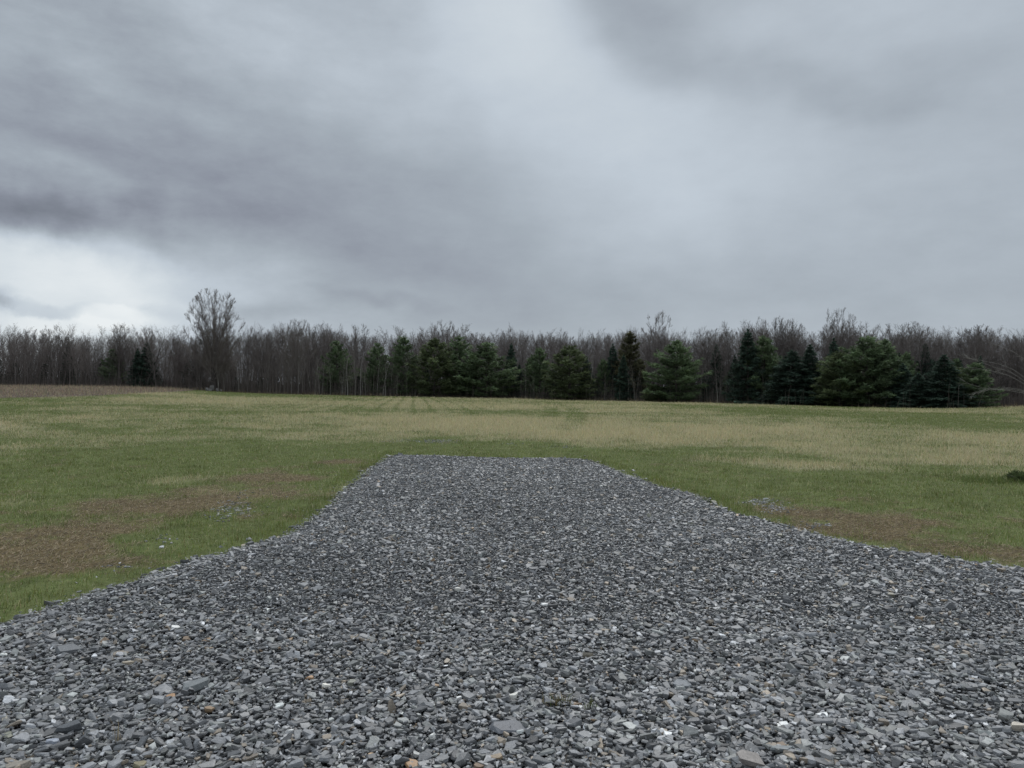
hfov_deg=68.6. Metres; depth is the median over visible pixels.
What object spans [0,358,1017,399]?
undergrowth
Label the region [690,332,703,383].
bare tree
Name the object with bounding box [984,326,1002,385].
bare tree
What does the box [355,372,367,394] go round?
spruce tree
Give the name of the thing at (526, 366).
pine tree
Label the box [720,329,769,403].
spruce tree
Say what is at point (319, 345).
bare tree
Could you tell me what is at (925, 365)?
spruce tree
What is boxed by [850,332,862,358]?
bare tree
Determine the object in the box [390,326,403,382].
bare tree
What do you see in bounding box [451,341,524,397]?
pine tree
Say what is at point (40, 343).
bare tree
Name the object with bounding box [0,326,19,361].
bare tree
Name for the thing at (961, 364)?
spruce tree
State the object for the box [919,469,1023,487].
long grass
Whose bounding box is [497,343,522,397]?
spruce tree
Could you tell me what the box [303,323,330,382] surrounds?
bare tree
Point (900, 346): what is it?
bare tree
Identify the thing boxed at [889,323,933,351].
bare tree
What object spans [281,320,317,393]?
bare tree
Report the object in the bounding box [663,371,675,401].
spruce tree
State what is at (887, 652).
slate stone
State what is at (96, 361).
bare tree
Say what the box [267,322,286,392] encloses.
bare tree
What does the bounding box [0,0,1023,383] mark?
sky
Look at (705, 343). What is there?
bare tree
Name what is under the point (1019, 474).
shrub
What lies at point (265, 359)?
bare tree
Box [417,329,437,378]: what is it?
bare tree
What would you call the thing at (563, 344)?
bare tree
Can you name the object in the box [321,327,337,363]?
bare tree
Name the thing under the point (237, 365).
bare tree
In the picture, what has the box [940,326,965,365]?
bare tree
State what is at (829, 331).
bare tree
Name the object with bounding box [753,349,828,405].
spruce tree
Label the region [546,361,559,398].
spruce tree
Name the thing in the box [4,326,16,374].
bare tree
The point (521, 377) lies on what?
spruce tree
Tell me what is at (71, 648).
slate stone
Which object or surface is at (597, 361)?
bare tree
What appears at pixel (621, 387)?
spruce tree
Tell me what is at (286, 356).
bare tree
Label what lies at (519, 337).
bare tree
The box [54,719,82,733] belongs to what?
slate stone
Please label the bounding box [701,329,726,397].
bare tree
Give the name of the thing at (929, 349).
bare tree
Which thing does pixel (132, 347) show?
bare tree
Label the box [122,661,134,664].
slate stone
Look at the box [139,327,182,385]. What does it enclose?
bare tree
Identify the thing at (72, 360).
bare tree
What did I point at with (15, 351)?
bare tree
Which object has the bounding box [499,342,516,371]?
bare tree
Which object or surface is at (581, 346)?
bare tree
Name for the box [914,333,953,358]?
bare tree
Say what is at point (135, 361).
spruce tree
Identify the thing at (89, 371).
bare tree
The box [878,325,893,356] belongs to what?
bare tree
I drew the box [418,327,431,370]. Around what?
bare tree
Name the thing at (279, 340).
bare tree
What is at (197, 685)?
slate stone
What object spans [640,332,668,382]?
bare tree
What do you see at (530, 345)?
woodland
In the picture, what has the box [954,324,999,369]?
bare tree
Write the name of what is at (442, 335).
bare tree
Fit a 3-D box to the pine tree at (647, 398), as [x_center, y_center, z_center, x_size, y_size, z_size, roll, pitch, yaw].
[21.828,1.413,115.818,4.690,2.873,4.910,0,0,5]
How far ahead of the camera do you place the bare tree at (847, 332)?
119.71 m
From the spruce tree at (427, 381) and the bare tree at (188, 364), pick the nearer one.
the bare tree at (188, 364)
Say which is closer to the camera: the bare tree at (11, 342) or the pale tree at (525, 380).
the pale tree at (525, 380)
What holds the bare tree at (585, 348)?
on the ground at (105, 582)
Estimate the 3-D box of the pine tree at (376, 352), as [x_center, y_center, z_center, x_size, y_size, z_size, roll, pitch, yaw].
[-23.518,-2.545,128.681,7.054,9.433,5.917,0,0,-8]
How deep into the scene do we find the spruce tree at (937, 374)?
91.60 m
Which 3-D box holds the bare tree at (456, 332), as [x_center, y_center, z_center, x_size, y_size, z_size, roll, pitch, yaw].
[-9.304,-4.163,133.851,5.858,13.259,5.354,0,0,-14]
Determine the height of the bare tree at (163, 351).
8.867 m
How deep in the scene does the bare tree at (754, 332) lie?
115.04 m
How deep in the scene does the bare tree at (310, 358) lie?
134.61 m
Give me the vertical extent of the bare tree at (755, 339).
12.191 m
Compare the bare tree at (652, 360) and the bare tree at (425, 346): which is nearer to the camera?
the bare tree at (652, 360)
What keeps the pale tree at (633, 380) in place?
on the ground at (105, 582)
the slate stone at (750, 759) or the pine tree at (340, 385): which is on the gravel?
the slate stone at (750, 759)
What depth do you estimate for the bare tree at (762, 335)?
113.81 m
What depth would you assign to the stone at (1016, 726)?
3.40 m
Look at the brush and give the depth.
122.86 m
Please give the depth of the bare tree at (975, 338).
114.59 m
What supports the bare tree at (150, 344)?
on the ground at (105, 582)
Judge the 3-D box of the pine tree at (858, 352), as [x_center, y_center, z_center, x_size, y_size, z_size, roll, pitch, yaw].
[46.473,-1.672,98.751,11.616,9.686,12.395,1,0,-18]
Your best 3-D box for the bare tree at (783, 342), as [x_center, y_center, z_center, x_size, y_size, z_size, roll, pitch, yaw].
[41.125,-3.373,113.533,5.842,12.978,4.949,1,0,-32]
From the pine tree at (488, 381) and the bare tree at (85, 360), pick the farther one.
the bare tree at (85, 360)
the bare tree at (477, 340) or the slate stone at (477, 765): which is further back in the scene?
the bare tree at (477, 340)
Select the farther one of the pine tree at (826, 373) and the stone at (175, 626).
the pine tree at (826, 373)
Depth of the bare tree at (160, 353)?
127.12 m
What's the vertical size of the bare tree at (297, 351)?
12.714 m
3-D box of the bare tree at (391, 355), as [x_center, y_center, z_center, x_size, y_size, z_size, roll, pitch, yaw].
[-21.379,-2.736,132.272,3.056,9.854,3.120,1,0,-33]
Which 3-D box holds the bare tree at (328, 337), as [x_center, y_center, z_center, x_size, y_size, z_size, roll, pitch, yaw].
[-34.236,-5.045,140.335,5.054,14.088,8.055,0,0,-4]
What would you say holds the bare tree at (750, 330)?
on the ground at (105, 582)
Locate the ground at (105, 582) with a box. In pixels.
[0,385,1023,621]
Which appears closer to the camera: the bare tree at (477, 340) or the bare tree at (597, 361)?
the bare tree at (597, 361)
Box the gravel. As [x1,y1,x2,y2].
[0,453,1023,767]
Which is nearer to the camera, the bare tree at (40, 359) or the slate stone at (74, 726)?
the slate stone at (74, 726)
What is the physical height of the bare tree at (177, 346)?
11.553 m
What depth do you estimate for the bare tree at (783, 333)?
123.91 m
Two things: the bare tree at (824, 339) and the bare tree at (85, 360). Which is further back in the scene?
the bare tree at (85, 360)
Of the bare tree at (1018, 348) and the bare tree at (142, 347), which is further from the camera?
the bare tree at (142, 347)
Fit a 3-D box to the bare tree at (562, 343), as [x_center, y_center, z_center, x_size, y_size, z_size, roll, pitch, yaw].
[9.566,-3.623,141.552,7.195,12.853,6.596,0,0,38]
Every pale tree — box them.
[342,343,357,394]
[357,354,365,394]
[522,357,527,397]
[584,345,601,394]
[628,363,640,399]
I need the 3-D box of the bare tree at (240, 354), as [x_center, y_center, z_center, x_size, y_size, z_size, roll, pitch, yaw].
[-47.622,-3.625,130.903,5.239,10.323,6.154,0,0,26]
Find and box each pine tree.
[96,349,126,384]
[315,340,355,393]
[337,364,358,393]
[355,342,392,394]
[365,366,380,393]
[379,335,420,395]
[401,363,421,395]
[403,337,463,396]
[437,335,479,394]
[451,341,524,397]
[480,369,499,396]
[519,356,538,398]
[521,346,555,397]
[541,345,598,399]
[592,358,613,398]
[609,331,646,396]
[634,358,651,394]
[640,384,667,401]
[642,339,711,401]
[672,361,698,400]
[721,372,733,397]
[742,335,785,401]
[760,356,774,397]
[809,351,872,405]
[813,335,913,406]
[858,339,910,403]
[863,354,889,394]
[892,351,920,384]
[938,367,977,406]
[945,358,969,402]
[949,362,1009,406]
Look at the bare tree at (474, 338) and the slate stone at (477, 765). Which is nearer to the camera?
the slate stone at (477, 765)
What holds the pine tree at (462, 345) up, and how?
on the ground at (105, 582)
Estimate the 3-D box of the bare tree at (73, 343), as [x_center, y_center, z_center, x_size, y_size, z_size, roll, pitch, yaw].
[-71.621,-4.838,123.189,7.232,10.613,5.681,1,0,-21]
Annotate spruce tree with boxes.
[57,345,78,385]
[125,348,148,386]
[134,342,162,386]
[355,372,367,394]
[420,368,432,395]
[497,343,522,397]
[512,363,527,396]
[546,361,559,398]
[573,359,600,399]
[595,343,618,399]
[613,354,633,400]
[631,361,644,399]
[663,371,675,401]
[697,371,710,401]
[701,345,724,400]
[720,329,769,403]
[723,354,743,401]
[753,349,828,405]
[771,355,786,401]
[784,344,837,405]
[823,338,843,404]
[878,363,926,407]
[888,373,947,407]
[914,344,932,395]
[916,354,986,407]
[927,360,940,392]
[955,358,973,395]
[972,356,992,403]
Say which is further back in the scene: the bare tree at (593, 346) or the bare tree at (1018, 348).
the bare tree at (593, 346)
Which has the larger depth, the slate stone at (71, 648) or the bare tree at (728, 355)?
the bare tree at (728, 355)
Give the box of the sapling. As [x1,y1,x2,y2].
[373,348,385,390]
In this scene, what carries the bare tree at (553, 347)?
on the ground at (105, 582)
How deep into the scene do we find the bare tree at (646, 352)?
131.77 m
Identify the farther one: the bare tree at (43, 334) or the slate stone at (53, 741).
the bare tree at (43, 334)
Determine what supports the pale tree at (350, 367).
on the ground at (105, 582)
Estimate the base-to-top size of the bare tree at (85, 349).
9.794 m
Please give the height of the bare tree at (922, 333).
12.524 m
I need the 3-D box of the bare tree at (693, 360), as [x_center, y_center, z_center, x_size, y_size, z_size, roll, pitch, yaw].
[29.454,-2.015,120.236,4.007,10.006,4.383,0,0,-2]
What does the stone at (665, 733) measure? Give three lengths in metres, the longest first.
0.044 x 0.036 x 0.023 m
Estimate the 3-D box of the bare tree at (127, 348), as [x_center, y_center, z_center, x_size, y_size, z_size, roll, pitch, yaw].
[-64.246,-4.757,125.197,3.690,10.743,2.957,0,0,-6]
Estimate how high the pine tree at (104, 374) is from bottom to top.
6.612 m
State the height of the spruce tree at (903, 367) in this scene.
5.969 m
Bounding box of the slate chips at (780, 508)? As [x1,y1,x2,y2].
[738,495,831,528]
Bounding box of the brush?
[0,344,1023,408]
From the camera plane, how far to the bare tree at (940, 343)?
100.39 m
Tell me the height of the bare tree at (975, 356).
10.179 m
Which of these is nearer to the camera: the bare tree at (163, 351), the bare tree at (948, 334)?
the bare tree at (948, 334)
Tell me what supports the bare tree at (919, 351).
on the ground at (105, 582)
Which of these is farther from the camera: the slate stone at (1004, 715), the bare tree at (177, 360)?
the bare tree at (177, 360)
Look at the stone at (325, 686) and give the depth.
3.81 m
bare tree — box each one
[0,323,24,383]
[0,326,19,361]
[0,327,7,369]
[0,333,12,380]
[2,329,12,374]
[2,334,36,375]
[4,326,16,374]
[7,328,23,378]
[8,332,36,383]
[18,326,37,381]
[19,329,47,384]
[28,325,47,367]
[29,346,42,376]
[30,329,61,372]
[38,324,74,380]
[39,331,61,384]
[42,339,56,383]
[44,340,66,366]
[53,324,95,381]
[56,335,73,384]
[60,339,88,382]
[61,326,77,384]
[61,345,83,385]
[71,334,93,380]
[73,334,98,380]
[78,332,97,384]
[78,345,93,377]
[83,345,100,383]
[89,349,104,379]
[95,326,109,375]
[103,321,130,367]
[106,323,131,384]
[106,325,134,385]
[109,339,129,378]
[118,324,133,377]
[123,325,140,374]
[130,333,155,359]
[132,325,160,365]
[133,327,167,368]
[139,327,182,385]
[143,326,163,385]
[153,338,172,383]
[155,335,170,378]
[158,336,179,384]
[162,325,192,385]
[171,347,183,378]
[173,346,195,383]
[182,338,200,379]
[183,337,209,385]
[190,343,208,385]
[223,350,235,386]
[224,335,254,391]
[230,348,241,385]
[233,326,260,384]
[233,328,261,390]
[236,325,278,389]
[246,323,269,386]
[248,331,280,388]
[258,326,295,378]
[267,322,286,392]
[272,320,297,387]
[273,323,296,382]
[279,328,308,377]
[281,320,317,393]
[284,334,319,389]
[293,320,309,383]
[298,332,320,385]
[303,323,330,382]
[313,321,340,363]
[313,328,325,391]
[318,325,333,393]
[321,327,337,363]
[337,325,346,365]
[343,324,376,380]
[347,326,368,370]
[348,326,363,380]
[360,339,370,379]
[371,330,392,386]
[378,331,392,373]
[382,339,397,375]
[385,326,405,376]
[387,343,394,388]
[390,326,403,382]
[412,331,421,370]
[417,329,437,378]
[418,324,449,364]
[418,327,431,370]
[432,321,455,377]
[444,324,472,361]
[453,323,476,386]
[466,333,491,367]
[467,332,488,373]
[482,335,502,391]
[494,327,517,386]
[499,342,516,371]
[502,329,519,358]
[507,323,534,371]
[516,340,528,376]
[519,337,528,394]
[535,335,555,367]
[541,329,557,377]
[545,331,577,370]
[546,333,563,365]
[549,336,578,373]
[550,329,567,371]
[563,329,586,371]
[574,335,596,369]
[583,330,600,377]
[590,338,600,383]
[592,328,604,374]
[593,337,611,367]
[599,331,621,354]
[609,336,622,382]
[625,335,650,363]
[633,327,653,380]
[638,311,674,383]
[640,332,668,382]
[642,337,651,371]
[645,332,661,383]
[657,332,694,400]
[676,336,700,358]
[682,328,704,352]
[686,325,735,371]
[687,341,709,394]
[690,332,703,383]
[691,328,724,376]
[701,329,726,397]
[705,323,728,358]
[706,331,737,375]
[717,321,741,383]
[717,324,737,378]
[729,325,765,367]
[737,317,762,376]
[741,321,761,368]
[749,326,769,375]
[760,316,789,359]
[769,321,798,395]
[773,319,790,353]
[774,319,807,395]
[781,326,819,371]
[784,328,811,363]
[811,324,848,363]
[814,325,836,373]
[819,324,833,360]
[819,324,852,354]
[820,307,852,359]
[835,314,875,358]
[836,322,866,345]
[839,325,883,372]
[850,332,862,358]
[875,322,917,358]
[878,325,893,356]
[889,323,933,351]
[891,321,948,373]
[893,338,904,357]
[903,327,922,359]
[906,326,935,351]
[906,330,932,392]
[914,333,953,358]
[917,325,948,368]
[918,331,941,380]
[925,331,966,377]
[935,327,960,359]
[935,335,952,363]
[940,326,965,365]
[950,328,991,373]
[951,332,968,374]
[952,327,967,362]
[953,327,984,374]
[953,331,998,373]
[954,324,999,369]
[962,324,999,371]
[964,328,991,368]
[964,349,1007,384]
[983,329,1014,394]
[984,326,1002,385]
[984,332,1011,394]
[985,338,1005,394]
[991,332,1015,391]
[996,342,1017,400]
[1002,342,1023,400]
[1006,332,1023,385]
[1015,349,1023,393]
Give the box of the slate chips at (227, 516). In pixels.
[101,488,272,571]
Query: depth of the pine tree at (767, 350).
109.98 m
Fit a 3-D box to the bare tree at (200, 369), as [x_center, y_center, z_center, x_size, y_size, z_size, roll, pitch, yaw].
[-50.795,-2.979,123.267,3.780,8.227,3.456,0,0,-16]
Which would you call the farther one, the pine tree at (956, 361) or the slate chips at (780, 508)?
the pine tree at (956, 361)
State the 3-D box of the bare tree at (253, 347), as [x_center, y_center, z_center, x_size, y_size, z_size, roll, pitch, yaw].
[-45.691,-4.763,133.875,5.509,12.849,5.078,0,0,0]
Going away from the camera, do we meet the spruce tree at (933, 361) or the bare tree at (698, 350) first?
the spruce tree at (933, 361)
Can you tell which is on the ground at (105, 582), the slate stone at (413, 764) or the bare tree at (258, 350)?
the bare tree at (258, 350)
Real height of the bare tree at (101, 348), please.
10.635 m
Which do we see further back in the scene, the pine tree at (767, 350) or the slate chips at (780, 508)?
the pine tree at (767, 350)
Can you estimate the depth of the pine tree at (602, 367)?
123.87 m
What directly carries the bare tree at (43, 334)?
on the ground at (105, 582)
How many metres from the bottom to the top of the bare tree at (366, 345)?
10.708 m
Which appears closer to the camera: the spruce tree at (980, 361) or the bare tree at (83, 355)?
the spruce tree at (980, 361)
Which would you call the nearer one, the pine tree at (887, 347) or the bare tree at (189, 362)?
the pine tree at (887, 347)
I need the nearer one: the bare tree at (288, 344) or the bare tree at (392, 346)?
the bare tree at (288, 344)
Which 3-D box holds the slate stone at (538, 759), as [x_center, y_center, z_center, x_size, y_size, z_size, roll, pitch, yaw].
[0.122,1.543,3.063,0.094,0.031,0.041,0,0,20]
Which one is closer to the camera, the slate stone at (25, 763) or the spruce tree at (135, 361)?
the slate stone at (25, 763)
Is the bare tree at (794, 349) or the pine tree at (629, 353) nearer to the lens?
the bare tree at (794, 349)
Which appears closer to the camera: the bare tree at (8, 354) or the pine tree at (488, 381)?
the pine tree at (488, 381)
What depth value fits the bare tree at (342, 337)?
136.69 m
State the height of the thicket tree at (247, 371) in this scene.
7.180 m
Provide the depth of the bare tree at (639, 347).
123.83 m
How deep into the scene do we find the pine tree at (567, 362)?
120.23 m
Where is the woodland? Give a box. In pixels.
[0,327,1023,405]
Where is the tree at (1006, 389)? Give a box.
[957,344,1023,398]
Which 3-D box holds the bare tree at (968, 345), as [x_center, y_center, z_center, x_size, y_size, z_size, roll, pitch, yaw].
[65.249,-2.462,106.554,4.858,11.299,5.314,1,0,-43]
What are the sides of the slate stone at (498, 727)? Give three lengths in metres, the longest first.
0.173 x 0.107 x 0.034 m
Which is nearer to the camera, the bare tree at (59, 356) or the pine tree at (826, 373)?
the pine tree at (826, 373)
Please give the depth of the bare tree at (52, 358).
120.04 m
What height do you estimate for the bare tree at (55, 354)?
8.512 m
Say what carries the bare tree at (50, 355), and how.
on the ground at (105, 582)
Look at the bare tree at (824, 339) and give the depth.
118.30 m
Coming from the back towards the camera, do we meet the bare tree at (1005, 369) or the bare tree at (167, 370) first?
the bare tree at (167, 370)
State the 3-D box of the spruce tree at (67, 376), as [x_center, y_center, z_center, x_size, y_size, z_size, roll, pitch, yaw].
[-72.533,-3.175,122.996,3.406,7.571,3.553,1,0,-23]
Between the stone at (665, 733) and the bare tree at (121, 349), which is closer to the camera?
the stone at (665, 733)
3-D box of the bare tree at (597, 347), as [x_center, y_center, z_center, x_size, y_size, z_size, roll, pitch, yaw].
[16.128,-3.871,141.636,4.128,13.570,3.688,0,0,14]
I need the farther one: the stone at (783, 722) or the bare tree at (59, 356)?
the bare tree at (59, 356)
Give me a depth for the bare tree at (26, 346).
121.76 m
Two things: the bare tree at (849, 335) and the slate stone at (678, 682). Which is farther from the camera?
the bare tree at (849, 335)
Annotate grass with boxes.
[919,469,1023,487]
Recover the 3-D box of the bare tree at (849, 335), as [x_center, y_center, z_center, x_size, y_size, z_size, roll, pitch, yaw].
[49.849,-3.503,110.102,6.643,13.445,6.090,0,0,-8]
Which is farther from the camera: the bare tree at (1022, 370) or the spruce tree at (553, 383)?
the spruce tree at (553, 383)
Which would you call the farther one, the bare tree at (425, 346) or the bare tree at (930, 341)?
the bare tree at (425, 346)
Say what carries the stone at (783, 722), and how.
on the gravel
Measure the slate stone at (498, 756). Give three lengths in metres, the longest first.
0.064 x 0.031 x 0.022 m
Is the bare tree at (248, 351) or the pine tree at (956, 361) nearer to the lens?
the pine tree at (956, 361)
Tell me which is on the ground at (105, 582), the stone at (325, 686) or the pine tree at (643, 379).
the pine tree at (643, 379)
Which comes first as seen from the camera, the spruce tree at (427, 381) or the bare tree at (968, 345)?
the bare tree at (968, 345)
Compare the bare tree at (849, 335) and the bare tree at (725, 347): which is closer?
the bare tree at (849, 335)
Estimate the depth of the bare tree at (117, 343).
124.50 m
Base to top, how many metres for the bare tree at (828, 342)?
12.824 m
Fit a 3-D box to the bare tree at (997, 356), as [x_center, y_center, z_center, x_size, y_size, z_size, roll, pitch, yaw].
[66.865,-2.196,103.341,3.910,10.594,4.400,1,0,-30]
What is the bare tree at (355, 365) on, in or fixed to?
on the ground at (105, 582)
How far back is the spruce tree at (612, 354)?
124.21 m
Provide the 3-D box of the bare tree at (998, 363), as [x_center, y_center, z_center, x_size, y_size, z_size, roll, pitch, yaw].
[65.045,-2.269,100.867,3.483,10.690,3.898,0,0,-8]
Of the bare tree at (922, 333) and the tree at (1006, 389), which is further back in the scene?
the bare tree at (922, 333)
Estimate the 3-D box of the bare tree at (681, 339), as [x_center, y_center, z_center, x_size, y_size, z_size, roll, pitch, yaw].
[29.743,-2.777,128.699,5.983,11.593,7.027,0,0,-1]
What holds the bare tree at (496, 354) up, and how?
on the ground at (105, 582)
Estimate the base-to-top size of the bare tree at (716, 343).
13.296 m
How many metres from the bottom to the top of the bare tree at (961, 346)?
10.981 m
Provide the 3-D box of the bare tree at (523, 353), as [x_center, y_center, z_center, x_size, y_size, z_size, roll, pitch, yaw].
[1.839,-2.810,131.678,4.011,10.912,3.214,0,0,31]
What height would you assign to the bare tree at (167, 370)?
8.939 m
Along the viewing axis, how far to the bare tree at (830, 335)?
125.27 m
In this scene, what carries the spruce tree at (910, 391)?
on the ground at (105, 582)
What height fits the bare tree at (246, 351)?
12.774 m
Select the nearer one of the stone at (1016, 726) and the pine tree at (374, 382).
the stone at (1016, 726)
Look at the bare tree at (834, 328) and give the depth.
111.82 m
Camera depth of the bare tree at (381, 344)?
133.63 m
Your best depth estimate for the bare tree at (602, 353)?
134.44 m
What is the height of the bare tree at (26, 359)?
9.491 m
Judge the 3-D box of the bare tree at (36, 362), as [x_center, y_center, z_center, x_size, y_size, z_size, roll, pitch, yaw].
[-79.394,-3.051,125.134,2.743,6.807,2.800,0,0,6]
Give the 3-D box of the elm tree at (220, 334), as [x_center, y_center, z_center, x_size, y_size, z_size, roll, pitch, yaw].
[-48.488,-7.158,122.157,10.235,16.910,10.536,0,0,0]
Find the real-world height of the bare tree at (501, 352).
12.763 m
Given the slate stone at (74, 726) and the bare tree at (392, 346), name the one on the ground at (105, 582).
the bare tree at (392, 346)
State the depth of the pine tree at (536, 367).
126.06 m
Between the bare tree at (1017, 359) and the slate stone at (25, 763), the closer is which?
the slate stone at (25, 763)
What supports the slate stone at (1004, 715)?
on the gravel
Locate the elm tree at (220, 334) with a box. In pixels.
[180,288,244,390]
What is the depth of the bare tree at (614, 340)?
139.85 m
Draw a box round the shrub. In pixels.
[1005,469,1023,481]
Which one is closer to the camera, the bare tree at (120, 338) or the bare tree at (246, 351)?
the bare tree at (120, 338)
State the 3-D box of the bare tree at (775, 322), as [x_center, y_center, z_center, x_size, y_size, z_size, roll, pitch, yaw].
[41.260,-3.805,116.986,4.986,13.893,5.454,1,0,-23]
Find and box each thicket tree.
[181,351,217,389]
[201,353,244,389]
[230,356,269,387]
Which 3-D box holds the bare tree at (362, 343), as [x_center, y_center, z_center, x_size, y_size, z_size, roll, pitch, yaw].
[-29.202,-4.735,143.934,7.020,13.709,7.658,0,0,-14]
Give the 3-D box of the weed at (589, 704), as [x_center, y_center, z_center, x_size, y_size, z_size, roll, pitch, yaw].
[0.387,1.519,3.573,0.064,0.075,0.106,0,0,-15]
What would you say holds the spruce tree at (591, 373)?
on the ground at (105, 582)
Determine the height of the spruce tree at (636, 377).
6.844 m
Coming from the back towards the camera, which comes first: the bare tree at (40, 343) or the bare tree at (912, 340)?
the bare tree at (40, 343)
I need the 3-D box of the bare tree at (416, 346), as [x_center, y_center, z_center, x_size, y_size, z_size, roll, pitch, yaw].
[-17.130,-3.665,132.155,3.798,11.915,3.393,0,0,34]
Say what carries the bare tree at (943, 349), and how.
on the ground at (105, 582)
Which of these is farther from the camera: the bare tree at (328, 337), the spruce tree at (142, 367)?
the bare tree at (328, 337)
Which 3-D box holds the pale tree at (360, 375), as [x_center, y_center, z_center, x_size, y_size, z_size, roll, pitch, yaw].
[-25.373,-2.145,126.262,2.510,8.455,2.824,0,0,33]
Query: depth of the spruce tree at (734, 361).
115.51 m
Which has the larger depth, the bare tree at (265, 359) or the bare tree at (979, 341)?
the bare tree at (265, 359)
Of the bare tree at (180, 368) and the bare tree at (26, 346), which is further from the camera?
the bare tree at (180, 368)
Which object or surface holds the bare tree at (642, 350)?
on the ground at (105, 582)
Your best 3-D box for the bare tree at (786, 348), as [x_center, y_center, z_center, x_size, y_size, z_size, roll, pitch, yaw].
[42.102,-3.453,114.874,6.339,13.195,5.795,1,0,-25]
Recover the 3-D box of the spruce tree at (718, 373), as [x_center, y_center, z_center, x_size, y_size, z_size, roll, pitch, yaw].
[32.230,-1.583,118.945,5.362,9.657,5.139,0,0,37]
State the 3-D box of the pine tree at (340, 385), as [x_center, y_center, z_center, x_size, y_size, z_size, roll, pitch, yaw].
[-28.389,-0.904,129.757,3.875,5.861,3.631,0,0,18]
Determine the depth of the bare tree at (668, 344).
121.06 m
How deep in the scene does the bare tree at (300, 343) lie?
140.14 m
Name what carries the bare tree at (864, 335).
on the ground at (105, 582)
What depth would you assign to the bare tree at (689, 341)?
132.91 m
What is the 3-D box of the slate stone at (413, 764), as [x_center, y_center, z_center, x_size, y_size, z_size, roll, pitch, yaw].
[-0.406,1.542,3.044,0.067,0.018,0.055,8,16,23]
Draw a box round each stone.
[5,760,31,767]
[45,738,59,744]
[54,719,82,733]
[55,643,83,654]
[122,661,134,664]
[171,625,180,630]
[182,677,209,693]
[322,683,331,688]
[405,759,417,767]
[473,762,484,767]
[489,719,526,735]
[490,753,502,759]
[509,692,517,699]
[531,755,553,764]
[663,731,671,736]
[673,679,691,688]
[736,750,764,767]
[770,745,792,753]
[779,721,787,724]
[882,650,896,655]
[997,707,1013,720]
[1011,721,1023,731]
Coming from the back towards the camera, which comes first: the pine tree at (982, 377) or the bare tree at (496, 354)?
the bare tree at (496, 354)
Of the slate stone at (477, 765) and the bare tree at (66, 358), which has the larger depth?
the bare tree at (66, 358)
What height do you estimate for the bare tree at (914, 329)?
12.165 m
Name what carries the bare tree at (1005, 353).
on the ground at (105, 582)
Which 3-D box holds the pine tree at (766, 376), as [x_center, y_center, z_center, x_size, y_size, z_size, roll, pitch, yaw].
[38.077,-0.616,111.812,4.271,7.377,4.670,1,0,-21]
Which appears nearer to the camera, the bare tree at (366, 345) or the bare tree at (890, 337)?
the bare tree at (890, 337)
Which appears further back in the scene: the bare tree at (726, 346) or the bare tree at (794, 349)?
the bare tree at (726, 346)
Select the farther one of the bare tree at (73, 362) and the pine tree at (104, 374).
the pine tree at (104, 374)
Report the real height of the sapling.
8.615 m
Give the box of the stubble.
[0,383,193,396]
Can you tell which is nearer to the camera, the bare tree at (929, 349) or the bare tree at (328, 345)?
the bare tree at (929, 349)
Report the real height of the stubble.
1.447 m
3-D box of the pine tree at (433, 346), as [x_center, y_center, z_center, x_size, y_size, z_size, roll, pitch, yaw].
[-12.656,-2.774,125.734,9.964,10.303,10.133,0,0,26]
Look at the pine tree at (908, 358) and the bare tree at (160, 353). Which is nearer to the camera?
the pine tree at (908, 358)
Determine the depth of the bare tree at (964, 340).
106.91 m
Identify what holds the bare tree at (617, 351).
on the ground at (105, 582)
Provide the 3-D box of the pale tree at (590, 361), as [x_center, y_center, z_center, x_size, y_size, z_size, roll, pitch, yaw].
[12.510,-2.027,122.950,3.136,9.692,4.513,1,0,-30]
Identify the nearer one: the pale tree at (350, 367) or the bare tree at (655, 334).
the pale tree at (350, 367)
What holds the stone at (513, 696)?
on the gravel
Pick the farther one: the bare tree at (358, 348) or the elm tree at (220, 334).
the bare tree at (358, 348)
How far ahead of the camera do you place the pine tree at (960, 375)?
93.39 m
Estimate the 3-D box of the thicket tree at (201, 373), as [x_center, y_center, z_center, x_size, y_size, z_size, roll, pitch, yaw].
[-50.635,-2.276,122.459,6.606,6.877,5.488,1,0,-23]
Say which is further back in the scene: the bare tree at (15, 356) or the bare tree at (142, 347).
the bare tree at (142, 347)
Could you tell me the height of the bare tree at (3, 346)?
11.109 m
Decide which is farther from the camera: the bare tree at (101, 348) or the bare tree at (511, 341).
the bare tree at (511, 341)
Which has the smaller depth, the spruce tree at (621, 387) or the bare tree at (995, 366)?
the bare tree at (995, 366)
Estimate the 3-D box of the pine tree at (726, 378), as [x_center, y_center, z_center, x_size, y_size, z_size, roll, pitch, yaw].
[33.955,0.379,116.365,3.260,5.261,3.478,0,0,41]
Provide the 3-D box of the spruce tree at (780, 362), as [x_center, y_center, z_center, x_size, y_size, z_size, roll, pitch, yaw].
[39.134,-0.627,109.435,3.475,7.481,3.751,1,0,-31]
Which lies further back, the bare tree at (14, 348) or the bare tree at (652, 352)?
the bare tree at (652, 352)
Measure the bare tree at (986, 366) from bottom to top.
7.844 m
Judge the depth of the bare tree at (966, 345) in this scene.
111.02 m
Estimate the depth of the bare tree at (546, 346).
142.72 m
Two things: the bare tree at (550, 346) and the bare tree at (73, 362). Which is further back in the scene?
the bare tree at (550, 346)

